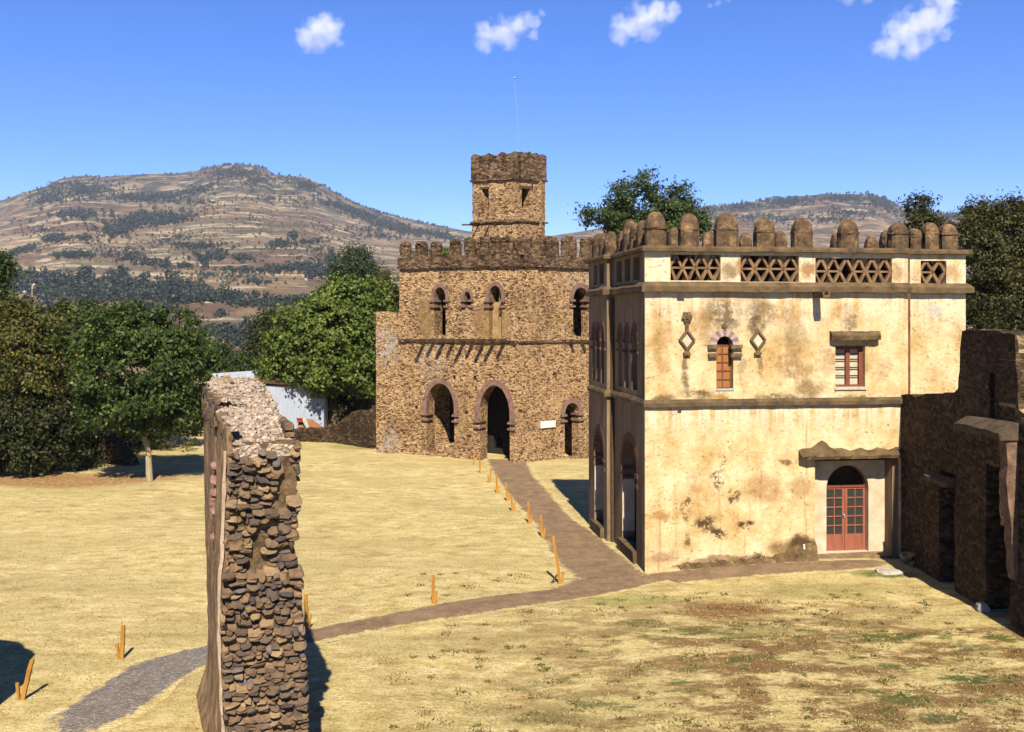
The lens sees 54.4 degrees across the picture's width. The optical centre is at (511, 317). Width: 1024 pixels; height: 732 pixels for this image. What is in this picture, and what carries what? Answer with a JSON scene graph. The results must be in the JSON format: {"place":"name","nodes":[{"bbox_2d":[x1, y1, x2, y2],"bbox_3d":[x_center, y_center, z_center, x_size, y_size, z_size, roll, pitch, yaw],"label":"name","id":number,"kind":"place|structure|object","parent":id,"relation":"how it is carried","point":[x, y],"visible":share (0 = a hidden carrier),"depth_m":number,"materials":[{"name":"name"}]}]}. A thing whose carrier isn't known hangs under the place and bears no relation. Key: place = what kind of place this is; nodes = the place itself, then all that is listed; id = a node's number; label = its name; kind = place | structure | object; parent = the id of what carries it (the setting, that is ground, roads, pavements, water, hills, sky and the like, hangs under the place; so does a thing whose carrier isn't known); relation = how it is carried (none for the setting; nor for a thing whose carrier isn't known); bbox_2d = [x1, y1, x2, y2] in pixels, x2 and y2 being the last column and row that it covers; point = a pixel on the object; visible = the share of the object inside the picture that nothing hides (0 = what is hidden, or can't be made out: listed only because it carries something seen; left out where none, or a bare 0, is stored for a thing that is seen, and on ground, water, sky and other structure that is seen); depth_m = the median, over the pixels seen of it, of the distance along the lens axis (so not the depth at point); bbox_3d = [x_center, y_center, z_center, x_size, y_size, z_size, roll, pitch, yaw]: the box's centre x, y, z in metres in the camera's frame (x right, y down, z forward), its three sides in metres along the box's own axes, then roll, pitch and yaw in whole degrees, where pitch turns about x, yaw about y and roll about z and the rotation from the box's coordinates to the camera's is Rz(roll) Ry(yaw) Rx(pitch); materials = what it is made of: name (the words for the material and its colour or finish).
{"place":"outdoors","nodes":[
{"label":"outdoors","id":0,"kind":"place"},
{"bbox_2d":[0,643,206,731],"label":"gravel path","id":1,"kind":"structure","parent":0,"point":[114,699],"depth_m":21.01,"materials":[{"name":"grey gravel"}]},
{"bbox_2d":[204,573,686,644],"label":"path","id":2,"kind":"structure","parent":0,"point":[573,589],"depth_m":27.43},
{"bbox_2d":[0,164,1022,427],"bbox_3d":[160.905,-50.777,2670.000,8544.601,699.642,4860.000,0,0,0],"label":"hills","id":3,"kind":"structure","parent":0,"point":[246,228],"depth_m":1688.79,"materials":[{"name":"stone"}]},
{"bbox_2d":[0,162,961,355],"bbox_3d":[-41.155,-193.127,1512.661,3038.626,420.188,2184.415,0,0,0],"label":"woods","id":4,"kind":"object","parent":3,"relation":"on","point":[48,286],"visible":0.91,"depth_m":1242.78,"materials":[{"name":"green plant"}]},
{"bbox_2d":[0,431,1023,731],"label":"ground","id":5,"kind":"structure","parent":0,"point":[330,473],"depth_m":26.38,"materials":[{"name":"beige plant"}]},
{"bbox_2d":[0,248,29,304],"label":"leafy tree","id":6,"kind":"object","parent":5,"relation":"on","point":[7,265],"visible":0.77,"depth_m":59.91,"materials":[{"name":"green plant"}]},
{"bbox_2d":[15,659,34,699],"bbox_3d":[-10.217,7.654,20.890,0.388,0.966,0.072,0,0,0],"label":"wooden stake","id":7,"kind":"object","parent":5,"relation":"on","point":[21,695],"visible":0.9,"depth_m":20.87,"materials":[{"name":"orange wood"}]},
{"bbox_2d":[0,295,102,413],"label":"olive tree","id":8,"kind":"object","parent":5,"relation":"on","point":[26,329],"visible":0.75,"depth_m":51.70,"materials":[{"name":"green plant"}]},
{"bbox_2d":[0,382,112,478],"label":"leafy bush","id":9,"kind":"object","parent":5,"relation":"on","point":[30,444],"visible":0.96,"depth_m":50.28,"materials":[{"name":"green plant"}]},
{"bbox_2d":[79,447,103,467],"bbox_3d":[-22.514,7.636,53.221,1.368,1.454,1.386,0,0,-22],"label":"leafy bush","id":10,"kind":"object","parent":5,"relation":"on","point":[95,463],"visible":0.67,"depth_m":52.95,"materials":[{"name":"green plant"}]},
{"bbox_2d":[51,426,138,465],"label":"wall","id":11,"kind":"structure","parent":5,"relation":"on","point":[113,448],"depth_m":54.23,"materials":[{"name":"stone"}]},
{"bbox_2d":[115,625,124,659],"bbox_3d":[-9.181,7.665,23.340,0.208,0.903,0.065,0,0,0],"label":"wooden stake","id":12,"kind":"object","parent":5,"relation":"on","point":[120,653],"visible":0.9,"depth_m":23.31,"materials":[{"name":"orange wood"}]},
{"bbox_2d":[50,388,203,453],"bbox_3d":[-22.517,6.428,59.783,10.700,5.186,5.801,0,0,-33],"label":"leafy bush","id":13,"kind":"object","parent":5,"relation":"on","point":[139,445],"visible":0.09,"depth_m":60.00,"materials":[{"name":"green plant"}]},
{"bbox_2d":[64,294,199,379],"bbox_3d":[-23.486,3.496,58.482,9.523,9.748,5.689,0,0,0],"label":"shade tree","id":14,"kind":"object","parent":5,"relation":"on","point":[180,313],"visible":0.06,"depth_m":58.13,"materials":[{"name":"green plant"}]},
{"bbox_2d":[43,298,223,481],"bbox_3d":[-18.683,3.690,48.799,9.265,9.356,5.720,0,0,0],"label":"shade tree","id":15,"kind":"object","parent":5,"relation":"on","point":[137,403],"visible":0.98,"depth_m":47.73,"materials":[{"name":"green plant"}]},
{"bbox_2d":[154,429,197,452],"bbox_3d":[-20.199,7.526,60.021,2.797,1.783,1.620,0,0,0],"label":"shrub","id":16,"kind":"object","parent":5,"relation":"on","point":[171,445],"visible":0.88,"depth_m":59.91,"materials":[{"name":"green plant"}]},
{"bbox_2d":[186,323,254,383],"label":"leafy tree","id":17,"kind":"object","parent":5,"relation":"on","point":[220,361],"visible":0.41,"depth_m":81.68,"materials":[{"name":"green plant"}]},
{"bbox_2d":[196,370,308,731],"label":"stone wall","id":18,"kind":"structure","parent":5,"relation":"on","point":[254,677],"depth_m":16.29,"materials":[{"name":"stone"}]},
{"bbox_2d":[232,305,281,370],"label":"leafy tree","id":19,"kind":"object","parent":5,"relation":"on","point":[257,323],"visible":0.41,"depth_m":89.36,"materials":[{"name":"green plant"}]},
{"bbox_2d":[212,370,330,428],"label":"white shed","id":20,"kind":"structure","parent":5,"relation":"on","point":[294,404],"depth_m":66.40,"materials":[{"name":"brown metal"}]},
{"bbox_2d":[304,594,311,628],"bbox_3d":[-5.271,7.647,25.705,0.201,1.006,0.073,0,0,0],"label":"wooden stake","id":21,"kind":"object","parent":5,"relation":"on","point":[307,623],"visible":0.89,"depth_m":25.68,"materials":[{"name":"orange wood"}]},
{"bbox_2d":[297,418,321,427],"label":"sheet heap","id":22,"kind":"object","parent":5,"relation":"on","point":[304,423],"visible":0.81,"depth_m":65.45,"materials":[{"name":"metal"}]},
{"bbox_2d":[251,270,398,426],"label":"fig tree","id":23,"kind":"object","parent":5,"relation":"on","point":[307,344],"visible":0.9,"depth_m":66.44,"materials":[{"name":"green plant"}]},
{"bbox_2d":[293,408,375,448],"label":"wall","id":24,"kind":"structure","parent":5,"relation":"on","point":[357,428],"depth_m":62.76,"materials":[{"name":"stone"}]},
{"bbox_2d":[328,371,375,423],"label":"leafy bush","id":25,"kind":"object","parent":5,"relation":"on","point":[341,402],"visible":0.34,"depth_m":68.23,"materials":[{"name":"green plant"}]},
{"bbox_2d":[317,237,392,293],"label":"feathery tree","id":26,"kind":"object","parent":5,"relation":"on","point":[350,262],"visible":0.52,"depth_m":93.96,"materials":[{"name":"green plant"}]},
{"bbox_2d":[357,264,399,407],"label":"leafy tree","id":27,"kind":"object","parent":5,"relation":"on","point":[396,292],"visible":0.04,"depth_m":70.63,"materials":[{"name":"green plant"}]},
{"bbox_2d":[431,575,437,603],"bbox_3d":[-2.140,7.599,27.600,0.182,0.919,0.070,0,0,0],"label":"wooden stake","id":28,"kind":"object","parent":5,"relation":"on","point":[434,598],"visible":0.9,"depth_m":27.57,"materials":[{"name":"orange wood"}]},
{"bbox_2d":[434,442,453,452],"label":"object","id":29,"kind":"object","parent":5,"relation":"on","point":[440,447],"visible":0.6,"depth_m":57.56,"materials":[{"name":"brown stone"}]},
{"bbox_2d":[376,151,592,462],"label":"ruined castle","id":30,"kind":"structure","parent":5,"relation":"on","point":[482,350],"depth_m":57.02,"materials":[{"name":"stone"}]},
{"bbox_2d":[440,246,448,255],"bbox_3d":[-3.857,-3.615,57.763,0.949,1.029,1.183,0,0,0],"label":"weed","id":31,"kind":"object","parent":30,"relation":"on","point":[444,253],"visible":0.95,"depth_m":57.53,"materials":[{"name":"green plant"}]},
{"bbox_2d":[514,77,518,151],"bbox_3d":[0.256,-10.941,57.498,0.337,5.889,0.094,0,0,0],"label":"antenna mast","id":32,"kind":"object","parent":30,"relation":"on","point":[517,120],"visible":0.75,"depth_m":57.49,"materials":[{"name":"grey metal"}]},
{"bbox_2d":[540,420,555,427],"bbox_3d":[2.041,6.036,56.406,1.100,0.380,0.050,0,0,-39],"label":"signboard","id":33,"kind":"object","parent":30,"relation":"attached to","point":[546,424],"visible":1,"depth_m":56.35},
{"bbox_2d":[487,468,491,482],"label":"wooden stake","id":34,"kind":"object","parent":5,"relation":"on","point":[489,479],"visible":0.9,"depth_m":48.28,"materials":[{"name":"orange wood"}]},
{"bbox_2d":[496,474,499,492],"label":"wooden stake","id":35,"kind":"object","parent":5,"relation":"on","point":[497,488],"visible":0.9,"depth_m":45.47,"materials":[{"name":"orange wood"}]},
{"bbox_2d":[505,483,509,500],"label":"wooden stake","id":36,"kind":"object","parent":5,"relation":"on","point":[507,497],"visible":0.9,"depth_m":43.46,"materials":[{"name":"orange wood"}]},
{"bbox_2d":[510,494,515,510],"bbox_3d":[0.034,7.689,41.100,0.230,0.816,0.070,0,0,0],"label":"wooden stake","id":37,"kind":"object","parent":5,"relation":"on","point":[512,507],"visible":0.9,"depth_m":41.08,"materials":[{"name":"orange wood"}]},
{"bbox_2d":[527,502,532,523],"bbox_3d":[0.692,7.580,38.403,0.228,0.963,0.074,0,0,0],"label":"wooden stake","id":38,"kind":"object","parent":5,"relation":"on","point":[529,520],"visible":0.9,"depth_m":38.38,"materials":[{"name":"orange wood"}]},
{"bbox_2d":[540,515,545,536],"bbox_3d":[1.114,7.610,36.041,0.216,0.942,0.071,0,0,0],"label":"wooden stake","id":39,"kind":"object","parent":5,"relation":"on","point":[541,528],"visible":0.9,"depth_m":36.02,"materials":[{"name":"orange wood"}]},
{"bbox_2d":[551,536,563,582],"bbox_3d":[1.369,7.391,30.187,0.436,1.564,0.090,0,0,0],"label":"wooden stake","id":40,"kind":"object","parent":5,"relation":"on","point":[560,579],"visible":0.93,"depth_m":30.15,"materials":[{"name":"orange wood"}]},
{"bbox_2d":[567,163,716,245],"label":"leafy tree","id":41,"kind":"object","parent":5,"relation":"on","point":[612,216],"visible":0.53,"depth_m":75.20,"materials":[{"name":"green plant"}]},
{"bbox_2d":[374,572,1023,731],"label":"lawn weeds","id":42,"kind":"object","parent":5,"relation":"on","point":[963,713],"visible":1,"depth_m":22.36,"materials":[{"name":"plant"}]},
{"bbox_2d":[585,212,974,572],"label":"palace building","id":43,"kind":"structure","parent":5,"relation":"on","point":[745,400],"depth_m":32.08,"materials":[{"name":"beige paint"}]},
{"bbox_2d":[707,323,742,390],"bbox_3d":[6.759,1.240,31.765,1.142,2.150,0.388,0,0,-8],"label":"shuttered window","id":44,"kind":"structure","parent":43,"relation":"in","point":[723,354],"depth_m":31.87,"materials":[{"name":"brown wood"}]},
{"bbox_2d":[826,465,865,550],"bbox_3d":[11.023,6.282,32.990,1.466,2.854,0.120,0,0,-8],"label":"door","id":45,"kind":"structure","parent":43,"relation":"in","point":[845,489],"depth_m":33.00,"materials":[{"name":"red paint"}]},
{"bbox_2d":[829,331,880,389],"bbox_3d":[11.089,1.380,32.306,1.679,1.927,0.574,0,0,-8],"label":"window","id":46,"kind":"structure","parent":43,"relation":"in","point":[848,359],"depth_m":32.47,"materials":[{"name":"brown wood"}]},
{"bbox_2d":[875,568,902,574],"bbox_3d":[11.641,7.837,30.761,0.794,0.115,0.628,0,0,0],"label":"flat stone","id":47,"kind":"object","parent":5,"relation":"on","point":[887,571],"visible":1,"depth_m":30.58,"materials":[{"name":"white stone"}]},
{"bbox_2d":[897,186,961,231],"bbox_3d":[19.352,1.145,45.915,3.138,14.389,2.006,0,0,0],"label":"wispy tree","id":48,"kind":"object","parent":5,"relation":"on","point":[917,219],"visible":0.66,"depth_m":45.83,"materials":[{"name":"green plant"}]},
{"bbox_2d":[898,329,1023,631],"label":"ruined wall","id":49,"kind":"structure","parent":5,"relation":"on","point":[962,492],"depth_m":27.82,"materials":[{"name":"stone"}]},
{"bbox_2d":[975,602,989,612],"bbox_3d":[12.806,7.901,27.136,0.319,0.334,0.348,0,0,0],"label":"boulder","id":50,"kind":"object","parent":5,"relation":"on","point":[982,607],"visible":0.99,"depth_m":27.00,"materials":[{"name":"grey stone"}]},
{"bbox_2d":[942,186,1023,329],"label":"conifer","id":51,"kind":"object","parent":5,"relation":"on","point":[995,300],"visible":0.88,"depth_m":41.30,"materials":[{"name":"green plant"}]},
{"bbox_2d":[945,193,1023,249],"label":"conifer","id":52,"kind":"object","parent":5,"relation":"on","point":[961,208],"visible":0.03,"depth_m":49.98,"materials":[{"name":"green plant"}]},
{"bbox_2d":[0,0,1023,430],"label":"sky","id":53,"kind":"structure","parent":0,"point":[387,105],"materials":[{"name":"blue"}]},
{"bbox_2d":[483,459,650,577],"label":"path","id":54,"kind":"structure","parent":0,"point":[584,550],"depth_m":37.07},
{"bbox_2d":[650,558,900,583],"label":"path","id":55,"kind":"structure","parent":0,"point":[708,575],"depth_m":31.10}
]}

